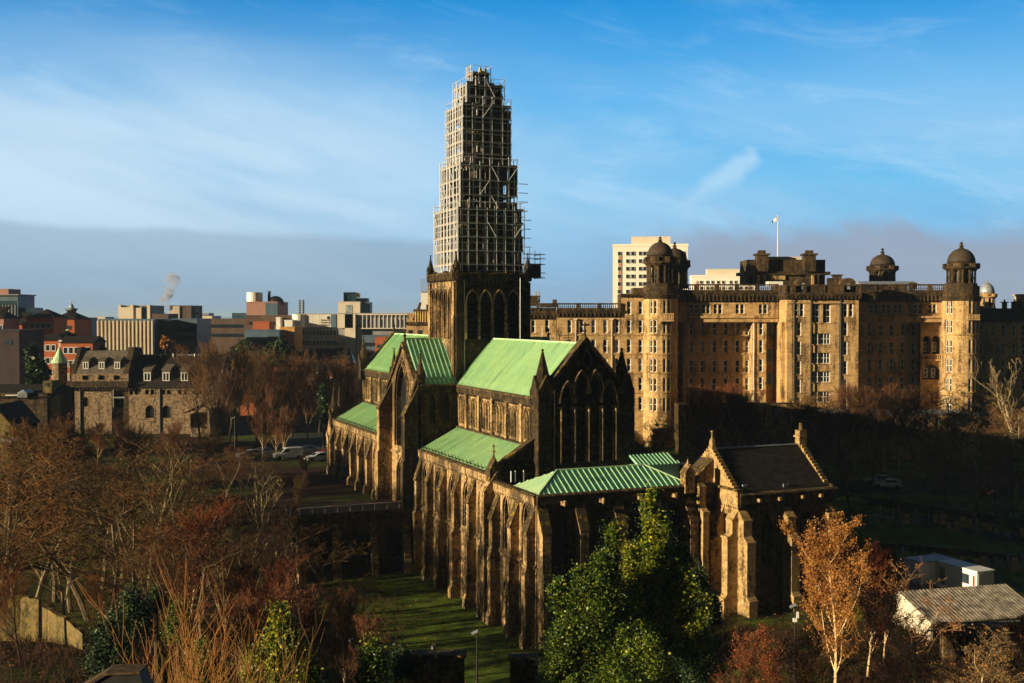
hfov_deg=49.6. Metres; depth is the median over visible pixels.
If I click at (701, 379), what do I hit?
window
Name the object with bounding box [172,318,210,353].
blue glass block
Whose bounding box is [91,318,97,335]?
grey box building
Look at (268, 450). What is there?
parked car
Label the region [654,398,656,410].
window
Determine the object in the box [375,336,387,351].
brick block
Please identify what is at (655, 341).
window
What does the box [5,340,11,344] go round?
window
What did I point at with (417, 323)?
stone pavilion
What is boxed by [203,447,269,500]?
bare tree
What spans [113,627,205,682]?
willow bush
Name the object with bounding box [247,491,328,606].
bare tree
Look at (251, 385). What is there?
bare tree
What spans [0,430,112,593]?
bare tree
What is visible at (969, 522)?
headstone
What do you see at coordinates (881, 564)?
tree
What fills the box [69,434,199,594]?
bare tree
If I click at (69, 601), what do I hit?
bare tree
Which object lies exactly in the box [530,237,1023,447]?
hospital
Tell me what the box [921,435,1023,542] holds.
bare tree
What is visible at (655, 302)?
window
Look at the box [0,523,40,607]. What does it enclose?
bare tree
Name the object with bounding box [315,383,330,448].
ivy clad tree
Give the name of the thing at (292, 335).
orange block
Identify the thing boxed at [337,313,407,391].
colonnade building
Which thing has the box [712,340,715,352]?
window
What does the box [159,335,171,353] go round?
autumn tree
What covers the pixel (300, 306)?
twin chimney
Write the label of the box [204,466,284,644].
bare tree
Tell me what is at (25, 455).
bare tree
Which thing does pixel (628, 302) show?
window
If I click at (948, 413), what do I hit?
bare tree
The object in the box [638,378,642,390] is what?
window
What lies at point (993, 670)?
spreading tree
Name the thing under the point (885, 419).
bare tree
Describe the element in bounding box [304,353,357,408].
bare tree
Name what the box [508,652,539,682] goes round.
tomb wall
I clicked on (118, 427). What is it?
bare tree
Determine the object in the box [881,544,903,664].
birch
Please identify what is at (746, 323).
window
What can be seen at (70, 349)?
window
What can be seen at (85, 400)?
window
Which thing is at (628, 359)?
window
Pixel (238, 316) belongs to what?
office
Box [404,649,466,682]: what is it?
tomb wall
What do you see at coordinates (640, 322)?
window
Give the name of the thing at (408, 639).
fallen leaves
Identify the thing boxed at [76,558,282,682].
willow bush
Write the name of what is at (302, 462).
pollard bush
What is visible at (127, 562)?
bare tree
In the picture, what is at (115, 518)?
bare tree
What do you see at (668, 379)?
window
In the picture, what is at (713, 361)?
window
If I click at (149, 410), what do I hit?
window
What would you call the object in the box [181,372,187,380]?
window
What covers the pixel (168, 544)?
bare tree
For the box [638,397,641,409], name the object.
window
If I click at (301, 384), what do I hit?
bare tree
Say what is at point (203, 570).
bare tree
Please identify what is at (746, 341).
window
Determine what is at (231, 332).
long brown block
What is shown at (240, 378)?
bare tree
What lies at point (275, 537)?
bare tree
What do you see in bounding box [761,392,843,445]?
bare tree
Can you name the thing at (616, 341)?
window
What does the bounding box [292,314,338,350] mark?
metal clad building
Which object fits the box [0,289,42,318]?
office block
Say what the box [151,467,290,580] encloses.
bare tree
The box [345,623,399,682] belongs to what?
evergreen shrub
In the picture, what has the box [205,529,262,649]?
bare tree
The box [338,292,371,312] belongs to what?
lift tower block
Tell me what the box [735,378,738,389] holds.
window
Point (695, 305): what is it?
window
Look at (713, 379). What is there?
window
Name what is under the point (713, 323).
window
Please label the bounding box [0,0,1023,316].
sky
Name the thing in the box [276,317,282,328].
white shed
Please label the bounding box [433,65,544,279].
scaffold
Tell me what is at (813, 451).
bare tree
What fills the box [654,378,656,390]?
window
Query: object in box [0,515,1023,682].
undergrowth
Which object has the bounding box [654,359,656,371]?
window
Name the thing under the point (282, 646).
willow bush
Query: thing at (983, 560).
headstone
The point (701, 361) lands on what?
window
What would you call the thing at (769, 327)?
stair window
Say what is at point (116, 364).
window
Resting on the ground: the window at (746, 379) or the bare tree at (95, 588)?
the bare tree at (95, 588)
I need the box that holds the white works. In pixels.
[420,289,427,308]
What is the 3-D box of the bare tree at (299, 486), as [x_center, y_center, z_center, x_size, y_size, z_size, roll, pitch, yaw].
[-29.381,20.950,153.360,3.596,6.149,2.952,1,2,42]
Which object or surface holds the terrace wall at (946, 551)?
on the ground
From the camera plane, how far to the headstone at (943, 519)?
167.22 m
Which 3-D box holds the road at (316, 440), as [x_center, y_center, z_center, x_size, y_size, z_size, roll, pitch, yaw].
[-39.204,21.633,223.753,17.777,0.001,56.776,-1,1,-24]
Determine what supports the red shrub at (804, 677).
on the ground
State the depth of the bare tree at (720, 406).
200.82 m
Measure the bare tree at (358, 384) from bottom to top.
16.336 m
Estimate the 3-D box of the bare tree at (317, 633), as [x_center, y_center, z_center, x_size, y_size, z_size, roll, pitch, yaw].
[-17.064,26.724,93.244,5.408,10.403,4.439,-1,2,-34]
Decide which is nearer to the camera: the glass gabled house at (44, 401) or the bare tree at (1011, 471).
the bare tree at (1011, 471)
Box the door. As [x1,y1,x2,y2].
[939,566,944,584]
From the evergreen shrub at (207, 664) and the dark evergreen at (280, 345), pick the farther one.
the dark evergreen at (280, 345)
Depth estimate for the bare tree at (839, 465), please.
167.96 m
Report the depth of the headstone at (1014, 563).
150.20 m
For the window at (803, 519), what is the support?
in the chapter house at (748, 551)
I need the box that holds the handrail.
[298,501,401,514]
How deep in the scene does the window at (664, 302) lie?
228.46 m
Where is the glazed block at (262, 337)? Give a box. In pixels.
[244,329,282,396]
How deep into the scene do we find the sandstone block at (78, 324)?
354.85 m
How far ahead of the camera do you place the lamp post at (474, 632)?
88.55 m
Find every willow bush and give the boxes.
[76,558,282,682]
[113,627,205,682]
[127,595,304,682]
[186,603,326,682]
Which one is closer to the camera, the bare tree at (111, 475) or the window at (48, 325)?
the bare tree at (111, 475)
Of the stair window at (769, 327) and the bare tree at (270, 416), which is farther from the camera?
the stair window at (769, 327)
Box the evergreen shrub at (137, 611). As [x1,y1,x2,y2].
[110,572,161,663]
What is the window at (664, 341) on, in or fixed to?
in the hospital
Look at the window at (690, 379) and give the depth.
236.58 m
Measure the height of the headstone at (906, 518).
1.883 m
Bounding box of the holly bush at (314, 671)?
[230,597,333,682]
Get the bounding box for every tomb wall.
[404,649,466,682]
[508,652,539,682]
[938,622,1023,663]
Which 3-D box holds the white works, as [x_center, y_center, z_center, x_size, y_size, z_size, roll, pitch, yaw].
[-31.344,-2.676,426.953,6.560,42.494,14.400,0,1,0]
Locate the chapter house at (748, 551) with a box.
[680,423,842,619]
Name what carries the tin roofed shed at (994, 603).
on the ground
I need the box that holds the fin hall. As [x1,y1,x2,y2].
[97,319,171,405]
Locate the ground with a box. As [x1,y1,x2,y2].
[0,317,1023,682]
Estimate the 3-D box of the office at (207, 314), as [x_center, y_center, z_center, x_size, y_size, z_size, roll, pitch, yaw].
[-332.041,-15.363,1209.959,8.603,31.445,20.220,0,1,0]
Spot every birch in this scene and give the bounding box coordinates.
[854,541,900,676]
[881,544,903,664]
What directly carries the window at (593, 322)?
in the hospital
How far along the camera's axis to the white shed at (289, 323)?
392.97 m
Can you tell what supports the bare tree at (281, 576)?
on the ground
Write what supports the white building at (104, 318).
on the ground
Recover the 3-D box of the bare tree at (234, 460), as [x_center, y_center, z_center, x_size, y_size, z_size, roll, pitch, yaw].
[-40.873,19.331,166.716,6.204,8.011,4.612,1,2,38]
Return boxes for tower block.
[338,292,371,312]
[612,236,687,307]
[689,269,754,289]
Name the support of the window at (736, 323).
in the hospital
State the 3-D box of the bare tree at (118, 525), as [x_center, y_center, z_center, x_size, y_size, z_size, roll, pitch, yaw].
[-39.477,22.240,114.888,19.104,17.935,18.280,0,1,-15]
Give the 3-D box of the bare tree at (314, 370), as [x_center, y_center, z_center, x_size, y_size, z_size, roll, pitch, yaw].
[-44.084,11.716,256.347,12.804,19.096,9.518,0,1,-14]
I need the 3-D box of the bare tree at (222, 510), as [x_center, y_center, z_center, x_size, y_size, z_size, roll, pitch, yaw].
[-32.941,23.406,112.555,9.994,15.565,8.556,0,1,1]
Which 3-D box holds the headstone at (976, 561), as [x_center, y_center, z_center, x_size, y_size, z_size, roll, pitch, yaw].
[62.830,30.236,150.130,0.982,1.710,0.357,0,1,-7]
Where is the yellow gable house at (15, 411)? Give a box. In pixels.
[0,400,40,497]
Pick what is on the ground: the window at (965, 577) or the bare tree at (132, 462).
the bare tree at (132, 462)
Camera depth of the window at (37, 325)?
329.90 m
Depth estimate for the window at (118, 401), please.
254.99 m
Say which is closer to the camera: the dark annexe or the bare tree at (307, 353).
the bare tree at (307, 353)
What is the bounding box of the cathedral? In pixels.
[280,78,717,652]
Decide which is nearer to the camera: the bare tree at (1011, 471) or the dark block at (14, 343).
the bare tree at (1011, 471)
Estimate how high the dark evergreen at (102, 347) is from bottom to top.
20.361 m
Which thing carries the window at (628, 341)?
in the hospital
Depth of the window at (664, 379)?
228.91 m
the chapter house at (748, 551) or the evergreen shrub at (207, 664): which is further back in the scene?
the chapter house at (748, 551)
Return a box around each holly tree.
[528,508,688,682]
[598,477,722,682]
[669,559,727,682]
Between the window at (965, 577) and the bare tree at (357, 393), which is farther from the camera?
the bare tree at (357, 393)
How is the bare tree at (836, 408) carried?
on the ground
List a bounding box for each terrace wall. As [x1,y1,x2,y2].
[858,542,1023,561]
[866,497,1023,527]
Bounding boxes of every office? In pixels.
[202,313,213,315]
[232,313,245,318]
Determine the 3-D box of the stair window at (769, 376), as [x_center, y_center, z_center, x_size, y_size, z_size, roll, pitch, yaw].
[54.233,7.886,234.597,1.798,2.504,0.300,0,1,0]
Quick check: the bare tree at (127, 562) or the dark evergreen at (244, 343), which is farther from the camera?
the dark evergreen at (244, 343)
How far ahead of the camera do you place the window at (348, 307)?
439.72 m
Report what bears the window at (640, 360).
in the hospital
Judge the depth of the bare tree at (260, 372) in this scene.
234.04 m
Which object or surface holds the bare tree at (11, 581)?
on the ground
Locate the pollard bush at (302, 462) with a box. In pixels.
[297,451,313,472]
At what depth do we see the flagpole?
244.49 m
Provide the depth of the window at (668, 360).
229.02 m
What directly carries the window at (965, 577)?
in the site cabin at (958, 573)
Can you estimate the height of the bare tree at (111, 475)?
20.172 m
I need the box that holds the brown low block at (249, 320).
[245,315,291,329]
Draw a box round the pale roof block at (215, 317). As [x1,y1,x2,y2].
[202,316,220,318]
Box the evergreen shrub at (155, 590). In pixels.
[140,575,175,682]
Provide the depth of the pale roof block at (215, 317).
641.97 m
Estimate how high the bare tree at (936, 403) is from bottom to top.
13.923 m
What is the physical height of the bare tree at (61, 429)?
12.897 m
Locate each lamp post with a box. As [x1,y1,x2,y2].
[233,417,234,454]
[471,629,477,682]
[789,603,798,680]
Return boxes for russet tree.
[776,507,874,682]
[1000,613,1023,661]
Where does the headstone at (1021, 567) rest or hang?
on the ground
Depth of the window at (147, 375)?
254.55 m
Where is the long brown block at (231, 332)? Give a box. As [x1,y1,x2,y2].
[211,319,245,372]
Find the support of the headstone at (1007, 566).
on the ground
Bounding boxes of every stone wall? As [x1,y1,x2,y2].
[0,595,41,641]
[42,605,84,649]
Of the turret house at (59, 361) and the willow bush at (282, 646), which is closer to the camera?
the willow bush at (282, 646)
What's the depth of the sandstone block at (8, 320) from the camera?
325.68 m
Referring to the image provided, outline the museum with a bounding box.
[67,347,235,436]
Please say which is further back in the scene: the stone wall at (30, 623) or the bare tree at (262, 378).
the bare tree at (262, 378)
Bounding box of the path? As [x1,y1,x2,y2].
[918,515,1023,542]
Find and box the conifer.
[21,341,52,383]
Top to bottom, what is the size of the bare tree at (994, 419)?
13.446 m
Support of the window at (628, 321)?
in the hospital
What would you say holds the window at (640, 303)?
in the hospital
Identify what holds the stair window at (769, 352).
in the hospital
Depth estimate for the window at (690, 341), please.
236.34 m
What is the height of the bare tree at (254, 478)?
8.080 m
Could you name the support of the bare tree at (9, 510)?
on the ground
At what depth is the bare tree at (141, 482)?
135.61 m
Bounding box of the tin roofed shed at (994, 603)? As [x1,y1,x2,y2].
[890,584,1023,640]
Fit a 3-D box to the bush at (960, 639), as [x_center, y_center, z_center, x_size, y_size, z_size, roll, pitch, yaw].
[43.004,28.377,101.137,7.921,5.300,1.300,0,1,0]
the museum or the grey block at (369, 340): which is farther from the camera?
the grey block at (369, 340)
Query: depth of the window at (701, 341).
236.34 m
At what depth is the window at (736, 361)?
236.52 m
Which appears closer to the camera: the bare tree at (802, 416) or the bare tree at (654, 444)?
the bare tree at (654, 444)
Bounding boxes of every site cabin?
[904,554,954,590]
[929,559,994,588]
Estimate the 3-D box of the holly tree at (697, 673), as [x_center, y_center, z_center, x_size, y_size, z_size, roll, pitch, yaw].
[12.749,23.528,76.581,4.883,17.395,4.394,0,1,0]
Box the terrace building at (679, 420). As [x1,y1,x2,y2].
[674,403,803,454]
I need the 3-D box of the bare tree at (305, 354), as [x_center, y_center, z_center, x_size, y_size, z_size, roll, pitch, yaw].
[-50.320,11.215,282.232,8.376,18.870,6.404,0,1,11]
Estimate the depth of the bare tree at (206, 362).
224.68 m
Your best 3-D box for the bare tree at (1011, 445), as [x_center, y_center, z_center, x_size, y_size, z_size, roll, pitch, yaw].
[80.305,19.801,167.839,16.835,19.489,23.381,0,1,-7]
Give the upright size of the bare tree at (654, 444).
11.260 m
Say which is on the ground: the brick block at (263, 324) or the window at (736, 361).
the brick block at (263, 324)
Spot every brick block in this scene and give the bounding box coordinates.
[252,321,274,328]
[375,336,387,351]
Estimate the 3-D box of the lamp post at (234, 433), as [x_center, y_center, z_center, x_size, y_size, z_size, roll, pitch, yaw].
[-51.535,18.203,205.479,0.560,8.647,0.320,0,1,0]
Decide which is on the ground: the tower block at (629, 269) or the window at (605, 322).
the tower block at (629, 269)
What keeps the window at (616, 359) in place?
in the hospital
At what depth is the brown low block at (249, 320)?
399.92 m
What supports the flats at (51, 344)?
on the ground
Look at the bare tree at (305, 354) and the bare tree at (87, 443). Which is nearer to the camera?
the bare tree at (87, 443)
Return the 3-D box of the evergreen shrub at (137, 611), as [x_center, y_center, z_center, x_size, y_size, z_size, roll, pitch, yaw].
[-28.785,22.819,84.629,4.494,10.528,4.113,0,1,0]
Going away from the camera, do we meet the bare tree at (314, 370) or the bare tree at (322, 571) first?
the bare tree at (322, 571)
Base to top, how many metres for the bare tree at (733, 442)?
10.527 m
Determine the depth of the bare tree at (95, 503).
136.46 m
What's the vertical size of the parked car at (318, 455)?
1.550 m
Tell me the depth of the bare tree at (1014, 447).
173.66 m
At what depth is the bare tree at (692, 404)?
200.45 m
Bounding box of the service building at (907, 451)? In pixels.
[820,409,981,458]
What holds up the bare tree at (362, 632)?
on the ground
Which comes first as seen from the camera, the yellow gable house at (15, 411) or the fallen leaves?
the fallen leaves
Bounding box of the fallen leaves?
[0,567,1020,682]
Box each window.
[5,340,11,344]
[29,323,34,328]
[35,323,40,328]
[40,323,45,328]
[45,344,49,350]
[46,323,51,328]
[51,344,55,350]
[63,347,67,353]
[68,347,72,353]
[83,362,88,368]
[83,397,87,405]
[99,362,104,368]
[114,362,119,368]
[115,393,123,406]
[144,372,150,380]
[146,406,153,417]
[162,372,169,380]
[162,405,170,417]
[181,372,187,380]
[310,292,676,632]
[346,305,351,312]
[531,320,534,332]
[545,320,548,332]
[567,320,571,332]
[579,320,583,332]
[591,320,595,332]
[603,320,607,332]
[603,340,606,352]
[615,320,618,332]
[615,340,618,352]
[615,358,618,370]
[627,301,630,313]
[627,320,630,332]
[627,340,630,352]
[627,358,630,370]
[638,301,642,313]
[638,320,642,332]
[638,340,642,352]
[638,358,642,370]
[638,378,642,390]
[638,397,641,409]
[654,301,656,313]
[654,320,656,332]
[654,340,656,352]
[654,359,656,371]
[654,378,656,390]
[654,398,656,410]
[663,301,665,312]
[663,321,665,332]
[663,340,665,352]
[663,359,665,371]
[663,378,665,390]
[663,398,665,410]
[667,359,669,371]
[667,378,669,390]
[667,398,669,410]
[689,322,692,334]
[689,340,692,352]
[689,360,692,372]
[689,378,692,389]
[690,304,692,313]
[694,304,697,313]
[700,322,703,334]
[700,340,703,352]
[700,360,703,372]
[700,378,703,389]
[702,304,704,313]
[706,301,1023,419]
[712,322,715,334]
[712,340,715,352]
[712,360,715,372]
[712,378,715,389]
[723,322,727,334]
[723,340,726,352]
[723,360,726,372]
[723,378,726,388]
[735,322,738,334]
[735,340,738,352]
[735,360,738,372]
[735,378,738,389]
[745,322,748,334]
[745,340,748,352]
[745,360,748,372]
[745,378,748,389]
[761,514,769,562]
[766,324,772,334]
[766,349,772,360]
[766,373,772,384]
[800,511,807,558]
[961,573,968,583]
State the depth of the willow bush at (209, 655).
49.39 m
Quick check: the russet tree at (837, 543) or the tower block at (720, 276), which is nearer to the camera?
the russet tree at (837, 543)
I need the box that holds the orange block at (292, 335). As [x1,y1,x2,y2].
[279,327,302,350]
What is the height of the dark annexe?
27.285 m
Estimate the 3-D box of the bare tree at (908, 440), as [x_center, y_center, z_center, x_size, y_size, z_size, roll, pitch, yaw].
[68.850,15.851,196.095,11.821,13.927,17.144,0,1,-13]
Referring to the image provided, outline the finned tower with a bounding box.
[169,305,201,317]
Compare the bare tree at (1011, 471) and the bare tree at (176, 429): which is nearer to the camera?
the bare tree at (1011, 471)
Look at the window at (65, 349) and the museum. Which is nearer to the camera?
the museum
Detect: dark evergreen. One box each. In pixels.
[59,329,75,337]
[99,342,106,349]
[225,338,259,363]
[263,336,301,401]
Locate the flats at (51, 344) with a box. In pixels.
[44,334,63,379]
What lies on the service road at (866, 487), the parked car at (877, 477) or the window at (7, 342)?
the parked car at (877, 477)
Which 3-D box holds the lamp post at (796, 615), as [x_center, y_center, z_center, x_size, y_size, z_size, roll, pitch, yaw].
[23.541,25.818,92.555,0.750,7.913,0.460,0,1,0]
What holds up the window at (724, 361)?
in the hospital
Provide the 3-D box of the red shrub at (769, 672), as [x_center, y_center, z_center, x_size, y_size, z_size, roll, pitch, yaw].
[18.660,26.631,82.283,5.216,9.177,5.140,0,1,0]
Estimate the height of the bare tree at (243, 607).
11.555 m
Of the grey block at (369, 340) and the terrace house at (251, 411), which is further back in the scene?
the grey block at (369, 340)
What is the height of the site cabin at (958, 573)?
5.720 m
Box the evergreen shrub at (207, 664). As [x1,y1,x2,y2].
[175,625,235,682]
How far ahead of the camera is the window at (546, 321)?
234.79 m
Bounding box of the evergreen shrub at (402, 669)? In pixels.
[385,634,420,682]
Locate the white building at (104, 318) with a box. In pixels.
[95,317,113,320]
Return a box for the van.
[273,446,302,459]
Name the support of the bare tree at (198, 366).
on the ground
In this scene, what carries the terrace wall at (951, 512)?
on the ground
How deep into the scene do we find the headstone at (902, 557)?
151.32 m
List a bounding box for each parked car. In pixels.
[237,449,261,458]
[257,447,272,455]
[302,445,316,451]
[304,451,325,461]
[863,474,890,484]
[872,478,901,488]
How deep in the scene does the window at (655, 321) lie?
228.85 m
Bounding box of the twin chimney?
[299,300,303,313]
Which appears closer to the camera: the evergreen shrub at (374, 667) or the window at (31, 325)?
the evergreen shrub at (374, 667)
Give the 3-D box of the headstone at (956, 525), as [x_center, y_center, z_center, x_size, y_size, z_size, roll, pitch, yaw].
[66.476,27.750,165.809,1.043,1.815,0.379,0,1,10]
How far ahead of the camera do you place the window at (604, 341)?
231.38 m
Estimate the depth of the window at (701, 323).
236.34 m
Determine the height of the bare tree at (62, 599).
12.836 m
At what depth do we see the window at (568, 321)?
231.21 m
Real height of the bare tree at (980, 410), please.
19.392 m
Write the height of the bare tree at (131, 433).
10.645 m
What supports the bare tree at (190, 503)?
on the ground
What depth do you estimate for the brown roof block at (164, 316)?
499.89 m
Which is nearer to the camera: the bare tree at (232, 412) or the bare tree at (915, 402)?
the bare tree at (915, 402)
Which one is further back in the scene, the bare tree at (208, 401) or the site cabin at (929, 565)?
the bare tree at (208, 401)
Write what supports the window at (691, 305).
in the hospital
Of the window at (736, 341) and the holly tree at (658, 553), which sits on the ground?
the holly tree at (658, 553)
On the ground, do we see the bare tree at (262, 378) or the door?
the bare tree at (262, 378)
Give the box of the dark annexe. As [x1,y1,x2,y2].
[159,320,176,353]
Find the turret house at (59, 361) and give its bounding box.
[51,343,74,384]
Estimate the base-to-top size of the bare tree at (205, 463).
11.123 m
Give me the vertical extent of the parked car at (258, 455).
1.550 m
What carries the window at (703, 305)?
in the hospital
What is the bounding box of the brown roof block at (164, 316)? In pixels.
[152,314,178,318]
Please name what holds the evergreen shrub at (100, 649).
on the ground
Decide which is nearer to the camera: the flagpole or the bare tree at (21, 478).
the bare tree at (21, 478)
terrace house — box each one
[239,351,261,414]
[274,351,308,414]
[308,348,321,414]
[320,347,349,412]
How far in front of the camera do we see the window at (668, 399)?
229.24 m
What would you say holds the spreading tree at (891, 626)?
on the ground
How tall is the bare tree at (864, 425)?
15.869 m
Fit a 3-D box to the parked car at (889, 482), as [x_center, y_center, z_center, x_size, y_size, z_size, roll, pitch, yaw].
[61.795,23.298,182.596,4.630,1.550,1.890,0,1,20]
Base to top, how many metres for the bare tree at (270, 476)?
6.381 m
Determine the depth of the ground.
143.19 m
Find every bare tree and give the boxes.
[0,417,62,499]
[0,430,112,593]
[0,432,113,601]
[0,433,137,621]
[0,437,72,534]
[0,445,94,592]
[0,455,163,597]
[0,513,116,615]
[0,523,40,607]
[0,555,34,663]
[5,439,148,556]
[7,460,153,612]
[21,412,86,498]
[21,435,199,602]
[24,474,219,636]
[28,479,238,641]
[32,451,205,589]
[32,487,240,618]
[56,418,136,488]
[58,437,182,536]
[65,424,104,487]
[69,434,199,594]
[73,560,122,643]
[76,453,238,571]
[89,422,113,466]
[95,509,243,644]
[103,532,296,640]
[104,421,154,480]
[112,415,131,450]
[113,542,210,682]
[125,481,259,600]
[135,447,205,602]
[139,496,234,643]
[142,440,228,518]
[148,488,270,628]
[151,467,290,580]
[154,419,189,471]
[169,335,221,443]
[171,609,248,682]
[181,338,236,448]
[182,430,245,479]
[183,426,229,482]
[192,341,226,439]
[196,588,272,682]
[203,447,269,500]
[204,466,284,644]
[204,549,264,658]
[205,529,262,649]
[211,344,255,446]
[211,552,308,648]
[213,346,256,441]
[218,450,294,504]
[221,342,277,444]
[222,444,253,495]
[242,350,261,429]
[244,394,277,461]
[245,350,276,406]
[246,574,331,653]
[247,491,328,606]
[250,522,305,590]
[250,554,312,636]
[252,352,282,430]
[254,460,283,501]
[266,409,288,452]
[271,349,295,439]
[271,404,301,458]
[272,535,375,626]
[274,353,314,436]
[285,353,323,441]
[286,472,309,504]
[291,346,315,429]
[294,595,338,677]
[295,351,344,432]
[301,348,320,421]
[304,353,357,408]
[310,358,334,439]
[321,585,373,682]
[329,361,362,410]
[340,612,390,682]
[351,363,362,403]
[639,418,678,455]
[650,423,718,478]
[672,384,715,457]
[681,424,720,458]
[687,382,737,441]
[700,426,746,452]
[711,383,757,445]
[713,383,754,445]
[734,394,794,444]
[735,388,767,445]
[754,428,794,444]
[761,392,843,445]
[776,396,845,446]
[790,389,885,458]
[791,396,855,474]
[806,427,831,462]
[810,430,877,513]
[815,379,872,471]
[842,383,899,462]
[848,428,895,487]
[859,382,907,470]
[860,433,952,512]
[865,393,943,467]
[873,384,964,464]
[886,384,940,467]
[892,391,972,463]
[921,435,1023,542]
[922,380,981,465]
[923,374,1023,487]
[934,387,1023,467]
[936,404,1023,516]
[944,433,1023,545]
[962,356,1023,507]
[967,441,1023,514]
[968,404,1021,473]
[977,425,1023,486]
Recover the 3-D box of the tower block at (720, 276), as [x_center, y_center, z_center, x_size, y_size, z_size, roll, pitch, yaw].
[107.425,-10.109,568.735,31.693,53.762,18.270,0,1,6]
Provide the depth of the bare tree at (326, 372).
239.03 m
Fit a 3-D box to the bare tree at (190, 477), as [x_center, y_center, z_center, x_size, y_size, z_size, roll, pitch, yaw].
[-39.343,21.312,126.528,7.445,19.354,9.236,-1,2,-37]
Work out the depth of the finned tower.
559.82 m
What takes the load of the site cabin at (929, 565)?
on the ground
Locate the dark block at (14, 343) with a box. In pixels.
[0,329,44,383]
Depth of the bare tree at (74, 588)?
123.46 m
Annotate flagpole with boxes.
[772,215,778,256]
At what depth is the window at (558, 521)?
127.28 m
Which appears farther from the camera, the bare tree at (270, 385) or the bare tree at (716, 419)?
the bare tree at (270, 385)
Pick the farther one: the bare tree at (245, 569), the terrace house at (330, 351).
the terrace house at (330, 351)
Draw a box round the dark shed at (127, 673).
[83,663,152,682]
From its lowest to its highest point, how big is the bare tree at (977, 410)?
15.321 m
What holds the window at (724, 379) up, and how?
in the hospital
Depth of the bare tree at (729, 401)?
197.53 m
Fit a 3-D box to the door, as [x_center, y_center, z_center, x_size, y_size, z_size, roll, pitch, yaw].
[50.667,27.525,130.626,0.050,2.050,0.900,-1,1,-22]
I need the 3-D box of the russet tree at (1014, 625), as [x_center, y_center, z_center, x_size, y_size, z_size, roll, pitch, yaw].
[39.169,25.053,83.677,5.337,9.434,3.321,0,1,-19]
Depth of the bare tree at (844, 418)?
193.74 m
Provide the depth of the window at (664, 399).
228.96 m
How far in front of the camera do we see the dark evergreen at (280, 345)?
298.78 m
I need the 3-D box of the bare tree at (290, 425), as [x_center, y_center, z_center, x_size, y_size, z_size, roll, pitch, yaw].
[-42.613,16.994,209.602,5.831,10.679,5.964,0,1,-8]
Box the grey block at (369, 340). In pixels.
[362,335,388,382]
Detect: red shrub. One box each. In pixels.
[709,621,775,682]
[751,641,784,682]
[780,625,853,682]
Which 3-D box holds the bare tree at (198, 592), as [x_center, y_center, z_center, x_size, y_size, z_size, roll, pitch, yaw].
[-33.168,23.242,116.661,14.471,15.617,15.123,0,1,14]
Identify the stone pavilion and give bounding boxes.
[405,302,427,334]
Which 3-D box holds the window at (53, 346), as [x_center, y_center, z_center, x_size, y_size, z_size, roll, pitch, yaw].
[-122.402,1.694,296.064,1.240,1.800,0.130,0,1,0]
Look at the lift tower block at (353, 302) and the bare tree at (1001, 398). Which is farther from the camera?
the lift tower block at (353, 302)
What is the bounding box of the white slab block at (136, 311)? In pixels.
[118,305,163,318]
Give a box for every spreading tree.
[823,556,985,682]
[920,621,1023,682]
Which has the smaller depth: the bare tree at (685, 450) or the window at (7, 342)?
the bare tree at (685, 450)
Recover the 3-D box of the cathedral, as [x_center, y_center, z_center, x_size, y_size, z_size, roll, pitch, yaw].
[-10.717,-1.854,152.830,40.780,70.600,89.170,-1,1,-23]
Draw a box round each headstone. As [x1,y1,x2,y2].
[872,513,879,520]
[899,545,904,563]
[904,514,910,524]
[939,514,946,525]
[954,521,960,531]
[960,517,966,527]
[967,519,971,528]
[973,559,978,564]
[980,556,986,566]
[1004,553,1010,569]
[1011,557,1019,570]
[1019,556,1023,569]
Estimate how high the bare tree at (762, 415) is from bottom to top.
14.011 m
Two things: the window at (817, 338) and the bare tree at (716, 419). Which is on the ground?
the bare tree at (716, 419)
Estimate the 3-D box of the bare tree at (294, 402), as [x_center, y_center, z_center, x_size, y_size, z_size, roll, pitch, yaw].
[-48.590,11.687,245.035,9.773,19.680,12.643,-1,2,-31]
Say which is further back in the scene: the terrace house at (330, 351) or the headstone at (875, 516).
the terrace house at (330, 351)
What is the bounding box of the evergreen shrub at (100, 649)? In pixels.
[75,602,147,682]
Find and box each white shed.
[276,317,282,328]
[284,320,294,326]
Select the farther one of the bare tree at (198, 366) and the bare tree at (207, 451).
the bare tree at (198, 366)
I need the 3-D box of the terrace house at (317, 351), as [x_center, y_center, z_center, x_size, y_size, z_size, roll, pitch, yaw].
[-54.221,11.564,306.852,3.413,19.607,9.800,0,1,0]
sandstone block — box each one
[0,307,18,328]
[19,313,32,328]
[26,309,68,333]
[62,299,90,335]
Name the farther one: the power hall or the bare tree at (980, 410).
the power hall
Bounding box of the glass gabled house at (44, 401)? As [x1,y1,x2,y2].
[0,380,76,456]
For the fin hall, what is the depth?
329.03 m
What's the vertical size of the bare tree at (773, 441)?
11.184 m
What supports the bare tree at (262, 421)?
on the ground
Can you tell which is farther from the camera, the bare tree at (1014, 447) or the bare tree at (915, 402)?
the bare tree at (915, 402)
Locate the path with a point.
(999, 535)
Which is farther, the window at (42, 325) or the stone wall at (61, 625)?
the window at (42, 325)
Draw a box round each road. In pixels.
[284,434,325,461]
[828,475,1023,496]
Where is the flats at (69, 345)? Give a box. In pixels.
[59,336,106,380]
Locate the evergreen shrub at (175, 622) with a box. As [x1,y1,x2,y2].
[160,595,200,682]
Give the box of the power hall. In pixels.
[246,291,287,314]
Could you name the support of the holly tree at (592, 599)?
on the ground

